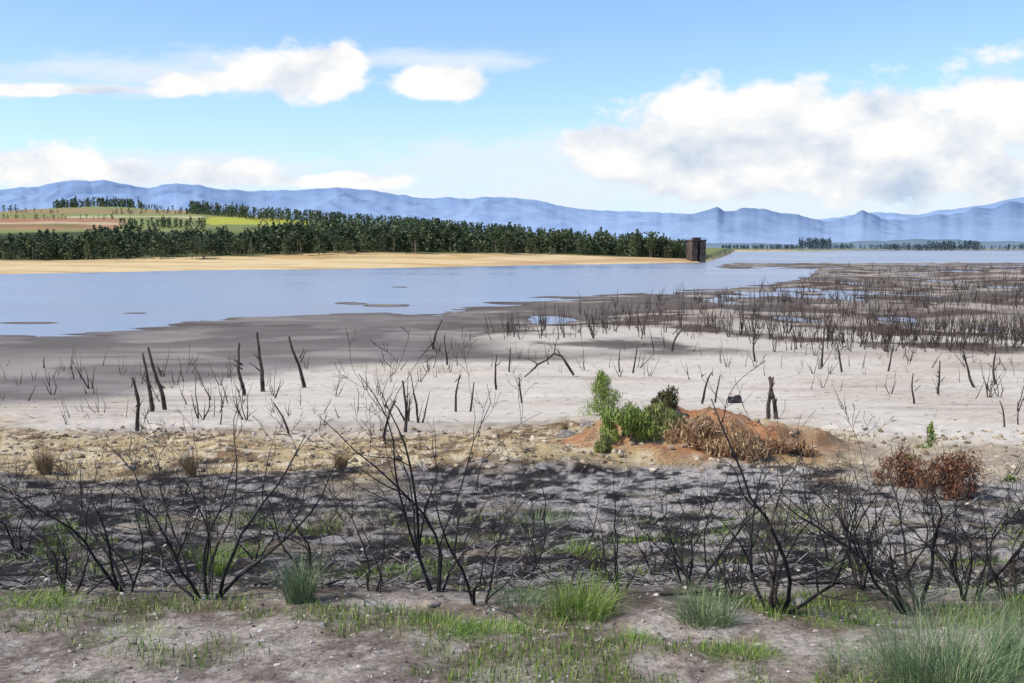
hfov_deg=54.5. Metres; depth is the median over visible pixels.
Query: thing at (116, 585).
burnt shrub
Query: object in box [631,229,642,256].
pine tree
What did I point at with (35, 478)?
burnt shrub
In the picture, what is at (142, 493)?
burnt shrub
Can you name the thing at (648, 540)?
burnt shrub
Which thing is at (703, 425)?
dry bush
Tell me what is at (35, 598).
grass tuft
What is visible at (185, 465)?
grass tuft
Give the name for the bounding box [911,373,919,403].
dead tree
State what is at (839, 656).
grass tuft
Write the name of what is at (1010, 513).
burnt shrub
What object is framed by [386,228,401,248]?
pine tree
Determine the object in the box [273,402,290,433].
dead tree
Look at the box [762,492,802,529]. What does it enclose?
burnt shrub
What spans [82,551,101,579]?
burnt shrub
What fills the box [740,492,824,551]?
burnt shrub
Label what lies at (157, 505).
burnt shrub
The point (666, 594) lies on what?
fallen stick
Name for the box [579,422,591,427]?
rock
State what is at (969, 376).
dead tree
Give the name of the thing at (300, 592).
grass tuft
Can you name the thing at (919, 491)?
burnt shrub
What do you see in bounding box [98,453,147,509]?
burnt shrub
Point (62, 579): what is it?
burnt shrub
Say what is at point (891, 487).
burnt shrub
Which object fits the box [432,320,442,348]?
dead tree
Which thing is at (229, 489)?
burnt shrub
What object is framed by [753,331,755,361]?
dead tree
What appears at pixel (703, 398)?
dead tree
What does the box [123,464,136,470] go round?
rock
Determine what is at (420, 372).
dead sapling
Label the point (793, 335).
drowned shrub
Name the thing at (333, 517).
burnt shrub
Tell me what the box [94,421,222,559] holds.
burnt shrub
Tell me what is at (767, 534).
burnt shrub
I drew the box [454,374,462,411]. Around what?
dead tree
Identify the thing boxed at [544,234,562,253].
pine tree
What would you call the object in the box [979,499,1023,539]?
burnt shrub
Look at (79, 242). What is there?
pine tree
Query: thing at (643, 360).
dead sapling
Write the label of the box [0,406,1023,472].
stone rubble
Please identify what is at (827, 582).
fallen stick
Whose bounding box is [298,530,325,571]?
burnt shrub
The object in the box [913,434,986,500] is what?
dry bush
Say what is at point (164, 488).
burnt shrub
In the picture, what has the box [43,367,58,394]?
dead sapling
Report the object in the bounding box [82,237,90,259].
pine tree
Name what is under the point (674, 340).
dead tree
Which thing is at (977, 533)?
burnt shrub
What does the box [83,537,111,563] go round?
burnt shrub
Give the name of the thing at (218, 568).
grass tuft
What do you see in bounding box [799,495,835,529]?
burnt shrub
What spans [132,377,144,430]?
dead tree
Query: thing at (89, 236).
pine tree
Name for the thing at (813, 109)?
sky
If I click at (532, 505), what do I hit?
burnt shrub
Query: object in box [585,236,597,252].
pine tree
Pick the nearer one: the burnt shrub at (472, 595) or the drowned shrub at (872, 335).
the burnt shrub at (472, 595)
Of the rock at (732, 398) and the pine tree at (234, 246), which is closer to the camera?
the rock at (732, 398)
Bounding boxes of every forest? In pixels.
[0,197,684,259]
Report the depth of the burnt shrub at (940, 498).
12.35 m
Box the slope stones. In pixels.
[0,477,1022,586]
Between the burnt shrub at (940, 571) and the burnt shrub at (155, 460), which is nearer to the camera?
the burnt shrub at (940, 571)
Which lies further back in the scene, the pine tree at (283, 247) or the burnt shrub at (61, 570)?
the pine tree at (283, 247)
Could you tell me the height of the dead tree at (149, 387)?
2.448 m
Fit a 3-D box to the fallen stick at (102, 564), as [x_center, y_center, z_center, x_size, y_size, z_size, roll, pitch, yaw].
[-3.073,1.740,8.479,0.891,0.287,0.207,0,5,-3]
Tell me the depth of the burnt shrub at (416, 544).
5.91 m
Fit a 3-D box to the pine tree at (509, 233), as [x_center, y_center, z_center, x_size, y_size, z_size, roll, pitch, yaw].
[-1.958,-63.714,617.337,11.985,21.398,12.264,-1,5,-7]
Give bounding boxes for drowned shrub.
[586,316,603,338]
[772,328,778,351]
[775,307,783,340]
[786,321,801,342]
[787,313,796,348]
[800,330,813,347]
[831,319,844,345]
[868,319,873,348]
[877,317,885,351]
[886,320,898,351]
[900,321,910,339]
[927,330,939,348]
[946,319,954,346]
[957,322,969,347]
[961,323,973,345]
[972,321,984,345]
[991,328,999,349]
[1006,325,1022,347]
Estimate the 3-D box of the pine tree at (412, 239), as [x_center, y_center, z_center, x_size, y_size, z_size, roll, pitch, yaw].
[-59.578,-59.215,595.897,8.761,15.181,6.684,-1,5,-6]
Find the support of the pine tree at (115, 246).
on the ground at (324, 344)
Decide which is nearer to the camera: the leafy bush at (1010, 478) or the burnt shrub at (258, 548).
the burnt shrub at (258, 548)
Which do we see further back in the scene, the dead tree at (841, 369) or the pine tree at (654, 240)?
the pine tree at (654, 240)
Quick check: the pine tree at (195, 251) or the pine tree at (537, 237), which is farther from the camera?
the pine tree at (537, 237)
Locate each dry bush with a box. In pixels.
[659,411,737,449]
[697,426,781,461]
[767,437,820,456]
[870,441,940,488]
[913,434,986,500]
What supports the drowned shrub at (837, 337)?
on the ground at (324, 344)
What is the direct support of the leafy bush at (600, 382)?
on the ground at (324, 344)
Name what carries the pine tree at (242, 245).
on the ground at (324, 344)
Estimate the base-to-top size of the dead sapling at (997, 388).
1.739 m
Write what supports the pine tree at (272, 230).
on the ground at (324, 344)
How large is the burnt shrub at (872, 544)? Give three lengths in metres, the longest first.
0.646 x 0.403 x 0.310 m
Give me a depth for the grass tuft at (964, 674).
4.10 m
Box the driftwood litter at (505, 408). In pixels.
[0,377,1023,444]
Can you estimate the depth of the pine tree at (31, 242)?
509.65 m
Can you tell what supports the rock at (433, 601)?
on the ground at (324, 344)
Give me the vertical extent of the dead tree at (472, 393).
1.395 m
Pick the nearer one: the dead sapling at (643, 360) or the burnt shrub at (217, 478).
the burnt shrub at (217, 478)
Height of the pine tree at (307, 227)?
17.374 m
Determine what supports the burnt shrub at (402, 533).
on the ground at (324, 344)
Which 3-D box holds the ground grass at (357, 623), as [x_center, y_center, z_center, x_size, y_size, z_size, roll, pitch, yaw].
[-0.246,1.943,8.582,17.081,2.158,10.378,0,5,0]
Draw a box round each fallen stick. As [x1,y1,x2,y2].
[95,527,199,566]
[361,532,430,562]
[510,514,595,538]
[660,566,737,599]
[800,561,926,593]
[896,503,996,556]
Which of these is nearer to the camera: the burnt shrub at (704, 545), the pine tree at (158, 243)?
the burnt shrub at (704, 545)
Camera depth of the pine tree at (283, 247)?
567.71 m
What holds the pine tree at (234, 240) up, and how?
on the ground at (324, 344)
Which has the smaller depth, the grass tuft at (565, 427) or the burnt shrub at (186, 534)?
the burnt shrub at (186, 534)
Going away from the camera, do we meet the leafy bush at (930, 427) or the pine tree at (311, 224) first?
the leafy bush at (930, 427)
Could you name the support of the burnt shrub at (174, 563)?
on the ground at (324, 344)
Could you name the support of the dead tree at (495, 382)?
on the ground at (324, 344)
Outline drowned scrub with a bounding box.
[483,261,1023,338]
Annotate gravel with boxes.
[0,582,1023,682]
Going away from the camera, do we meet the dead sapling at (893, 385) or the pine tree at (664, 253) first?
the dead sapling at (893, 385)
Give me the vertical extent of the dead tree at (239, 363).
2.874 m
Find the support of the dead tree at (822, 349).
on the ground at (324, 344)
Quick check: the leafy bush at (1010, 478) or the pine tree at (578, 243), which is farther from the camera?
the pine tree at (578, 243)
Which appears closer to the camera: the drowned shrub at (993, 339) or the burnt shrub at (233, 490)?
the burnt shrub at (233, 490)
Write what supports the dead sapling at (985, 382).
on the ground at (324, 344)
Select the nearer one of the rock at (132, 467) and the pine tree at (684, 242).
the rock at (132, 467)
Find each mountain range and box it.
[0,180,1023,239]
[666,201,1023,244]
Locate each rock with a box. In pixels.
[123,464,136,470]
[317,622,325,626]
[419,596,440,607]
[471,457,487,462]
[531,463,547,470]
[556,430,573,437]
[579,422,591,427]
[654,635,665,639]
[728,395,742,402]
[790,597,806,605]
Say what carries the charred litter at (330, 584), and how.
on the ground at (324, 344)
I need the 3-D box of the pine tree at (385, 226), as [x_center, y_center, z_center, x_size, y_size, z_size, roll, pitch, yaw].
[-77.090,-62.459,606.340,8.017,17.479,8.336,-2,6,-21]
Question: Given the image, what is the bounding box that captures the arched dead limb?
[521,336,574,376]
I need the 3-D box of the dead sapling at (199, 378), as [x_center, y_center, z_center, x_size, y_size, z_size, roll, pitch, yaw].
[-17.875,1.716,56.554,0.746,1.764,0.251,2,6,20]
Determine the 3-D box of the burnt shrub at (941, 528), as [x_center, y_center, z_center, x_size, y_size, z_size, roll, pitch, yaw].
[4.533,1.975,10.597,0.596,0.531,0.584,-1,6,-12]
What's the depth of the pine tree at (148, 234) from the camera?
585.39 m
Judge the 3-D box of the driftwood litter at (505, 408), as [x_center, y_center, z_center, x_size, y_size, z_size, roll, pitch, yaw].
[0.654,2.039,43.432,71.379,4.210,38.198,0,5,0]
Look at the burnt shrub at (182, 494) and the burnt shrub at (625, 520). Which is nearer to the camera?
the burnt shrub at (625, 520)
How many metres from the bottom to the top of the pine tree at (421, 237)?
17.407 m
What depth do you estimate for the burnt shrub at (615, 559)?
5.85 m
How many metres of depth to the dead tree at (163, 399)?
40.28 m
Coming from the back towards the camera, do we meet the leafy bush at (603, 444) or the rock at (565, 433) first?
the rock at (565, 433)
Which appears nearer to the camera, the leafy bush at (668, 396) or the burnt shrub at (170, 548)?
the burnt shrub at (170, 548)
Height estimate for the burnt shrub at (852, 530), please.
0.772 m
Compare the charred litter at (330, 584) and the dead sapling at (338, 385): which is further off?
the dead sapling at (338, 385)
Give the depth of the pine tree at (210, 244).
560.67 m
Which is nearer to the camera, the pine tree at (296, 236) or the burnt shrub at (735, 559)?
the burnt shrub at (735, 559)
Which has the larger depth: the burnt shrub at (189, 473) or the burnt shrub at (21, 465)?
the burnt shrub at (21, 465)
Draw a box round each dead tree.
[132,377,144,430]
[138,353,154,411]
[147,348,166,409]
[232,343,245,395]
[248,332,264,391]
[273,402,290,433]
[288,336,307,387]
[383,401,395,440]
[402,380,410,432]
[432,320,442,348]
[444,335,450,364]
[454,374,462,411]
[469,382,474,411]
[494,355,501,389]
[506,347,510,371]
[516,377,522,402]
[632,348,636,372]
[671,324,686,350]
[701,372,711,403]
[714,374,720,402]
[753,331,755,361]
[766,376,778,418]
[818,332,824,366]
[834,342,848,371]
[888,345,893,370]
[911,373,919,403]
[935,361,945,393]
[960,350,974,387]
[983,349,996,384]
[999,401,1004,426]
[1017,402,1018,424]
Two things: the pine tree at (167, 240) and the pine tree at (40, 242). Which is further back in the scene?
the pine tree at (167, 240)
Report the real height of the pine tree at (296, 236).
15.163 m
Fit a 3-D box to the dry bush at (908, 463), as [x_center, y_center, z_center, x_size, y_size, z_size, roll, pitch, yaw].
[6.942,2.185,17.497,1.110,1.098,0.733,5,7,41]
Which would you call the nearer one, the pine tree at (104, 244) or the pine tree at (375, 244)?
the pine tree at (104, 244)
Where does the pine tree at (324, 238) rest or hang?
on the ground at (324, 344)
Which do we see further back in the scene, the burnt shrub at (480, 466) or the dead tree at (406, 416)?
the dead tree at (406, 416)
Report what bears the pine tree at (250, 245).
on the ground at (324, 344)
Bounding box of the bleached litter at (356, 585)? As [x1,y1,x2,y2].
[0,433,1023,591]
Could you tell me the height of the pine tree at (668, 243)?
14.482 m
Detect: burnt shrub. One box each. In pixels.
[0,430,185,591]
[0,447,18,493]
[0,455,74,560]
[0,465,27,493]
[0,471,41,518]
[0,501,38,567]
[1,486,126,578]
[6,509,144,595]
[14,447,39,476]
[17,456,60,492]
[29,497,105,579]
[34,440,66,470]
[34,444,77,475]
[44,454,83,495]
[45,465,76,500]
[54,457,87,493]
[57,356,371,599]
[59,463,91,494]
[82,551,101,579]
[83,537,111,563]
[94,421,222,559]
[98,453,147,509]
[101,458,136,484]
[108,424,170,469]
[116,427,133,466]
[125,471,156,510]
[132,485,175,514]
[135,472,175,500]
[136,491,178,516]
[140,466,180,510]
[145,481,172,513]
[146,517,196,567]
[149,447,168,469]
[152,507,233,565]
[154,503,201,546]
[162,543,192,582]
[167,453,190,492]
[172,472,189,507]
[176,442,217,497]
[188,439,232,500]
[201,450,363,589]
[209,462,330,560]
[213,473,246,500]
[213,473,246,502]
[266,523,301,581]
[275,326,551,591]
[277,452,304,506]
[278,437,404,592]
[295,526,368,580]
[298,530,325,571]
[307,475,354,535]
[309,482,362,529]
[314,467,382,521]
[325,470,403,528]
[374,463,429,524]
[380,413,541,604]
[386,528,413,549]
[393,514,415,548]
[429,476,470,523]
[471,429,491,490]
[485,429,545,577]
[525,469,638,588]
[567,448,684,591]
[608,508,627,538]
[610,494,666,537]
[618,489,702,580]
[626,479,687,548]
[627,466,700,575]
[640,483,687,524]
[649,473,781,585]
[662,474,738,548]
[676,428,766,579]
[693,355,939,613]
[693,520,772,605]
[714,526,746,580]
[726,447,783,546]
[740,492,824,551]
[742,485,798,548]
[757,522,774,547]
[759,434,975,614]
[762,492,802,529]
[767,454,808,504]
[768,417,896,559]
[776,410,925,590]
[793,453,885,535]
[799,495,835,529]
[802,489,897,572]
[819,460,868,494]
[827,480,911,565]
[840,473,859,519]
[859,467,910,501]
[859,515,895,578]
[871,485,904,543]
[875,444,938,514]
[876,473,998,576]
[895,494,911,520]
[902,459,945,511]
[924,463,968,521]
[925,509,970,543]
[927,454,1023,600]
[928,525,977,570]
[929,511,973,586]
[950,509,1000,586]
[951,470,1023,600]
[952,474,1004,515]
[961,512,998,550]
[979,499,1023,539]
[999,474,1023,533]
[1000,468,1023,500]
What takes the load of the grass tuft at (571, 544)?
on the ground at (324, 344)
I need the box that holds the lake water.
[0,251,1023,336]
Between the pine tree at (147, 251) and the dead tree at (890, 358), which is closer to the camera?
the dead tree at (890, 358)
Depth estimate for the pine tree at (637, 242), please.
642.78 m
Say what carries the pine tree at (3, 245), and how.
on the ground at (324, 344)
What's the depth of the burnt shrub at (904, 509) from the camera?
12.34 m
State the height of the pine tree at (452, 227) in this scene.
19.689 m
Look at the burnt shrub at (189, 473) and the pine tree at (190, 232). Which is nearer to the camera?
the burnt shrub at (189, 473)
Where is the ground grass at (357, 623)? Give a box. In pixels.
[1,502,1023,682]
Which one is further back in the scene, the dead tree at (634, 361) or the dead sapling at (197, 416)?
the dead tree at (634, 361)
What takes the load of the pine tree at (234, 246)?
on the ground at (324, 344)
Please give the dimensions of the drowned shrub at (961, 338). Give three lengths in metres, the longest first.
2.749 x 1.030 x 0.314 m
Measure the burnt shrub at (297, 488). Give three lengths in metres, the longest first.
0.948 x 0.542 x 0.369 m
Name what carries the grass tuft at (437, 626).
on the ground at (324, 344)
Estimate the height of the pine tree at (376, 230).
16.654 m
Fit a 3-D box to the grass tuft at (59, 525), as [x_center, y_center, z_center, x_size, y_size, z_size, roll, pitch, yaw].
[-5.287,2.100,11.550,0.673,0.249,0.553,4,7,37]
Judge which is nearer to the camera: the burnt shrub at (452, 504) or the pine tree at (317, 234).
the burnt shrub at (452, 504)
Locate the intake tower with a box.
[686,237,706,261]
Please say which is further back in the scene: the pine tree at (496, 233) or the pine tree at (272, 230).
the pine tree at (496, 233)
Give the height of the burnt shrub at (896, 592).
0.990 m
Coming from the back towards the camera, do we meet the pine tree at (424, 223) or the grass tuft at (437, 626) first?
the pine tree at (424, 223)
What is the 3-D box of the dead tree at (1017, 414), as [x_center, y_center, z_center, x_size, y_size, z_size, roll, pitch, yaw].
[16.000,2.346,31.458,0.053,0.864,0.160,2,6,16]
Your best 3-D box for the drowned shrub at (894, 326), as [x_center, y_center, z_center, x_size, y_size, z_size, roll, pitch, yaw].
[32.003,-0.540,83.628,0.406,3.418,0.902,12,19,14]
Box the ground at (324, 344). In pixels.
[0,206,1023,682]
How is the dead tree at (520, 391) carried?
on the ground at (324, 344)
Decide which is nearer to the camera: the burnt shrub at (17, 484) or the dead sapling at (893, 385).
the burnt shrub at (17, 484)
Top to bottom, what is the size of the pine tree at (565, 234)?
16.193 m
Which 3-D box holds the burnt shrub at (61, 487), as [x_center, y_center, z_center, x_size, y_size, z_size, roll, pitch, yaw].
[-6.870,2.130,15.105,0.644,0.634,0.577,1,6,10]
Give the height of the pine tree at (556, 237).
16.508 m
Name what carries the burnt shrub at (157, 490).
on the ground at (324, 344)
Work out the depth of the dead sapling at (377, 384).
50.92 m
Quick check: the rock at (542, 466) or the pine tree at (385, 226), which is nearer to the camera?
the rock at (542, 466)
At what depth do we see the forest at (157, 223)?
648.06 m
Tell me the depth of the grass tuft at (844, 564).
8.71 m
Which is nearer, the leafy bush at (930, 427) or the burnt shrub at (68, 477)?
the burnt shrub at (68, 477)
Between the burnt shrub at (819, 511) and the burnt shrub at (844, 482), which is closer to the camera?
the burnt shrub at (819, 511)
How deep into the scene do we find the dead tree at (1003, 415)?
30.46 m
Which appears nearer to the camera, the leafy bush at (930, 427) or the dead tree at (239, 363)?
the leafy bush at (930, 427)
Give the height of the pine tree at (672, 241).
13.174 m
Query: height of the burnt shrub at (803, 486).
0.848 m
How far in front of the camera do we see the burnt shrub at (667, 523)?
10.56 m
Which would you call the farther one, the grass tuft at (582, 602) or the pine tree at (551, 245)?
the pine tree at (551, 245)
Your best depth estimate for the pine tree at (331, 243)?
603.65 m
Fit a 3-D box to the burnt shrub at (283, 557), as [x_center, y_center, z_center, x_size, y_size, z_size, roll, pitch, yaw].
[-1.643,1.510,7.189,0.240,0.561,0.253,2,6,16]
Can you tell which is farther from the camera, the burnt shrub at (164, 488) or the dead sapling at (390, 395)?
the dead sapling at (390, 395)
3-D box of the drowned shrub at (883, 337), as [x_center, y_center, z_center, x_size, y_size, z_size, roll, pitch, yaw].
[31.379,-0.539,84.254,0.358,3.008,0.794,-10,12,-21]
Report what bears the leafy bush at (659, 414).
on the ground at (324, 344)
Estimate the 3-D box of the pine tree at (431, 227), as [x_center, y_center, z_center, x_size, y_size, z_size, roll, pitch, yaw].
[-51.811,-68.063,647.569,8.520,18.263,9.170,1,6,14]
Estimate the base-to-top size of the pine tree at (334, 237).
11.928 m
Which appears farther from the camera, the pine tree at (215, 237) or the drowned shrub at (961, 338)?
the pine tree at (215, 237)
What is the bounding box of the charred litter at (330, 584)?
[0,451,1023,591]
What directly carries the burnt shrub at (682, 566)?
on the ground at (324, 344)
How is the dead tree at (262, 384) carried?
on the ground at (324, 344)
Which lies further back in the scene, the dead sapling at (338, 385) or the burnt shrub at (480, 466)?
the dead sapling at (338, 385)
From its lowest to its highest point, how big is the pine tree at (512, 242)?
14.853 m
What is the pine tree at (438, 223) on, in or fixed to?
on the ground at (324, 344)
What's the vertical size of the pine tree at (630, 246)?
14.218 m
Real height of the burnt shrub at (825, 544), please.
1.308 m
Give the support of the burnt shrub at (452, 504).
on the ground at (324, 344)
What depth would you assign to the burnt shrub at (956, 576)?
5.66 m
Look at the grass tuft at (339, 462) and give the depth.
19.61 m
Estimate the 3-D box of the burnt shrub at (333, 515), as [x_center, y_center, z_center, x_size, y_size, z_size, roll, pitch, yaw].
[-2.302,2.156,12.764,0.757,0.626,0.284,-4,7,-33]
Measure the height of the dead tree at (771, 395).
1.623 m
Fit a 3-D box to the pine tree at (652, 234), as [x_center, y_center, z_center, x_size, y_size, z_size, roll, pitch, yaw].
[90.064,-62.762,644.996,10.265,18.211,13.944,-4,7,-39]
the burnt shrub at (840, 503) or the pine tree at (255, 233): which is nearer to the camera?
the burnt shrub at (840, 503)
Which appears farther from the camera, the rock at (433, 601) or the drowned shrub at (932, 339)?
the drowned shrub at (932, 339)
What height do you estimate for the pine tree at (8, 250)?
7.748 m
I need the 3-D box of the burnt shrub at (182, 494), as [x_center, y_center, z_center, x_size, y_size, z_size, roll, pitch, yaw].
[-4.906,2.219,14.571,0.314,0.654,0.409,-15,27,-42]
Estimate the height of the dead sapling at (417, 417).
1.808 m
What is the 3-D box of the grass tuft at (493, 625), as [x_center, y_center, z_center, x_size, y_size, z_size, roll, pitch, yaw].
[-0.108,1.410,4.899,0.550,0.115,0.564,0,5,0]
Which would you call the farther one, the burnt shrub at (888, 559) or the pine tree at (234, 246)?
the pine tree at (234, 246)
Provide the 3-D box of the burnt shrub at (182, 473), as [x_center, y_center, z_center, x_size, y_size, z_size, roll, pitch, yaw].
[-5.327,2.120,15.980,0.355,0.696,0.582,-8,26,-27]
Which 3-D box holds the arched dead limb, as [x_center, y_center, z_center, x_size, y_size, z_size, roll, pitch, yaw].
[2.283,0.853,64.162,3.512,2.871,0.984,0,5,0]
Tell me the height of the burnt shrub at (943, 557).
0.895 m
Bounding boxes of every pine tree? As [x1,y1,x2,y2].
[0,242,9,259]
[2,246,13,260]
[23,234,40,259]
[32,234,46,260]
[41,233,48,245]
[66,244,75,259]
[76,234,85,258]
[78,231,100,259]
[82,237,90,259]
[89,250,96,259]
[102,233,123,256]
[105,235,118,259]
[110,240,122,259]
[139,230,150,242]
[141,248,149,256]
[148,223,158,250]
[153,233,162,255]
[155,235,175,252]
[156,238,169,258]
[177,234,185,250]
[180,228,195,236]
[182,237,197,258]
[192,236,200,256]
[192,246,198,258]
[196,241,211,258]
[198,242,209,255]
[207,241,215,253]
[210,232,221,254]
[224,230,233,240]
[225,225,228,242]
[228,237,238,254]
[229,241,241,255]
[238,236,249,255]
[248,237,254,256]
[253,229,268,250]
[269,224,280,252]
[280,236,290,253]
[283,221,297,252]
[284,237,293,254]
[291,229,306,253]
[296,210,305,249]
[297,238,306,255]
[304,222,318,246]
[304,224,311,249]
[310,229,327,254]
[319,232,330,246]
[328,233,339,248]
[331,235,338,253]
[342,241,349,252]
[353,234,365,252]
[370,225,383,250]
[372,235,380,251]
[376,227,388,251]
[378,228,387,251]
[380,225,392,251]
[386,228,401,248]
[386,229,399,252]
[405,231,419,253]
[407,226,423,253]
[409,225,426,250]
[420,218,428,247]
[425,223,437,233]
[436,218,445,247]
[440,224,459,250]
[443,219,456,246]
[490,229,502,250]
[492,226,500,251]
[497,232,509,253]
[499,222,517,253]
[508,232,515,253]
[513,224,519,248]
[526,234,542,253]
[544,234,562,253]
[544,235,559,253]
[547,230,563,253]
[561,231,570,251]
[570,228,573,244]
[574,235,586,254]
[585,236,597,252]
[626,236,636,256]
[630,228,643,254]
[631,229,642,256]
[643,231,659,256]
[643,239,656,257]
[648,238,656,256]
[659,236,668,245]
[661,243,666,257]
[666,237,672,257]
[666,239,676,257]
[672,242,679,252]
[682,239,686,257]
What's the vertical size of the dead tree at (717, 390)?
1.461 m
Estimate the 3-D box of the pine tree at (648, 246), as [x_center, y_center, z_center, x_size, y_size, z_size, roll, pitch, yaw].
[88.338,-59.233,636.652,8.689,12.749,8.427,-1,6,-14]
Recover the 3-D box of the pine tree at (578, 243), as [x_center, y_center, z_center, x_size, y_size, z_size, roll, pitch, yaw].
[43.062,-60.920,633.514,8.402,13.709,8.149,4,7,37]
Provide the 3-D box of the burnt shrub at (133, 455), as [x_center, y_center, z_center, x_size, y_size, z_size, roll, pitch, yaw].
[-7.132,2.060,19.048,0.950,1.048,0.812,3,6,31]
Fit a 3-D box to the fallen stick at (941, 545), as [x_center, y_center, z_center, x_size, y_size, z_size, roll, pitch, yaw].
[4.198,1.798,9.691,1.204,0.460,0.303,-1,6,-15]
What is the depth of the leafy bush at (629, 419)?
21.80 m
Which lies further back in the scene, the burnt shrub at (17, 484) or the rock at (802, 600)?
the burnt shrub at (17, 484)
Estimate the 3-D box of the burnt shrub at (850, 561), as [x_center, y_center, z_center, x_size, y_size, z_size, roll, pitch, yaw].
[1.989,0.997,5.912,0.821,1.105,0.657,1,6,14]
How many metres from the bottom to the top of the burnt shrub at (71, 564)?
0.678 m
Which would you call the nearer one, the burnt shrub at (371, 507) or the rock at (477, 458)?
the burnt shrub at (371, 507)
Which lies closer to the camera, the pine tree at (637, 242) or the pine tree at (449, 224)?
the pine tree at (449, 224)
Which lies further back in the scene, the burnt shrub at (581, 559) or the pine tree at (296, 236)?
the pine tree at (296, 236)
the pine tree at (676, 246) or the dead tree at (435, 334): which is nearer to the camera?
the dead tree at (435, 334)
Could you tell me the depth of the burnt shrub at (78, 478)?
16.07 m
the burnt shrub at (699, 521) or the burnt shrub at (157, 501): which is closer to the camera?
the burnt shrub at (699, 521)
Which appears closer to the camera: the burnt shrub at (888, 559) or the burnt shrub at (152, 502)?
the burnt shrub at (888, 559)
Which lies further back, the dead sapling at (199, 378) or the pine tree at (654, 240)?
the pine tree at (654, 240)
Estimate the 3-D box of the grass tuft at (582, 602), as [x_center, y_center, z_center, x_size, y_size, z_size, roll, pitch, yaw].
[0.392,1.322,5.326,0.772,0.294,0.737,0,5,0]
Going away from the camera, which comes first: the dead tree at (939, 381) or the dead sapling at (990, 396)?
the dead sapling at (990, 396)
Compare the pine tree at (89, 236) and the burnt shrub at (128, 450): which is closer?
the burnt shrub at (128, 450)
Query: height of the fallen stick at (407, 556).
0.290 m
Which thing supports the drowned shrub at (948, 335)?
on the ground at (324, 344)
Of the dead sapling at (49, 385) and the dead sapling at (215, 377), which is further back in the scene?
the dead sapling at (215, 377)
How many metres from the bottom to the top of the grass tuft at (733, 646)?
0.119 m
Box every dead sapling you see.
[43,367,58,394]
[58,397,66,424]
[72,361,94,388]
[191,366,212,419]
[193,358,203,386]
[207,359,225,384]
[220,394,221,424]
[233,376,247,419]
[268,368,276,395]
[335,364,344,396]
[375,363,380,395]
[384,378,397,407]
[390,393,412,420]
[407,366,417,412]
[409,373,429,422]
[417,362,431,381]
[638,351,654,367]
[817,348,832,368]
[832,384,845,408]
[883,368,896,393]
[980,360,990,397]
[989,367,1007,397]
[991,366,1003,396]
[1017,386,1023,410]
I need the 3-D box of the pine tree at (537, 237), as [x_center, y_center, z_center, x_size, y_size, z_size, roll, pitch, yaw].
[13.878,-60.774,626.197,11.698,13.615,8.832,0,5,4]
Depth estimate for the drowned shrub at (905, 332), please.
96.26 m
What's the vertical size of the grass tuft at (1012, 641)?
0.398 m
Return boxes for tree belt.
[721,237,1023,250]
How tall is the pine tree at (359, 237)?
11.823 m
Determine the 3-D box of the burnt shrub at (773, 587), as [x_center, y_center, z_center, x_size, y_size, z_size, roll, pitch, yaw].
[1.440,0.795,5.183,1.015,1.501,1.411,0,5,0]
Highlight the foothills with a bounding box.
[614,239,1023,247]
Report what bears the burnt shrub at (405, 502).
on the ground at (324, 344)
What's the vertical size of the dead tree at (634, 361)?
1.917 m
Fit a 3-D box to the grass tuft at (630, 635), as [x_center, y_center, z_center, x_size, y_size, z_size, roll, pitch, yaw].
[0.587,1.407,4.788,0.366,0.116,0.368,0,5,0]
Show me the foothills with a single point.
(922, 242)
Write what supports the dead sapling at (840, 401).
on the ground at (324, 344)
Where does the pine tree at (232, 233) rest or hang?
on the ground at (324, 344)
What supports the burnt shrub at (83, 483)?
on the ground at (324, 344)
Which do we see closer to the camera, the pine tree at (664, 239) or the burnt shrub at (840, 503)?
the burnt shrub at (840, 503)
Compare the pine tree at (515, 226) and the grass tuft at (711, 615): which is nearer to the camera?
the grass tuft at (711, 615)
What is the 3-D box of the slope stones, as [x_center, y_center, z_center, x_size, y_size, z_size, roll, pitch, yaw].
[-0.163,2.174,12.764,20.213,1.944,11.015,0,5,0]
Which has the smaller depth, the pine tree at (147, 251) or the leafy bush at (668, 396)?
the leafy bush at (668, 396)
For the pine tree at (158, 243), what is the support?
on the ground at (324, 344)
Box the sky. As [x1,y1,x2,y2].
[0,0,1023,218]
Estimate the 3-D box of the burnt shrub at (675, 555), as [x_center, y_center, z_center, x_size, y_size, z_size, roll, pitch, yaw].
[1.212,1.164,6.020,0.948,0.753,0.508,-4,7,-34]
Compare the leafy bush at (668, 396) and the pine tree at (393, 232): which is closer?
the leafy bush at (668, 396)
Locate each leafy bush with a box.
[578,369,622,416]
[593,429,613,453]
[597,394,656,442]
[644,399,686,441]
[650,384,682,410]
[920,421,938,447]
[1003,474,1016,481]
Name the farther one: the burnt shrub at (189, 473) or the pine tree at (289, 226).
the pine tree at (289, 226)
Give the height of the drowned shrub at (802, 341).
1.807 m
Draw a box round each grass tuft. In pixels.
[0,578,91,628]
[29,441,59,474]
[41,514,78,533]
[71,615,184,652]
[177,444,208,476]
[186,536,244,576]
[254,538,335,604]
[325,444,352,469]
[379,597,496,648]
[437,610,537,646]
[482,570,558,614]
[511,497,583,528]
[527,562,654,621]
[542,531,611,558]
[559,415,570,429]
[598,619,669,649]
[655,570,762,629]
[693,625,796,674]
[801,563,1023,682]
[802,618,941,682]
[825,555,867,571]
[944,576,1023,670]

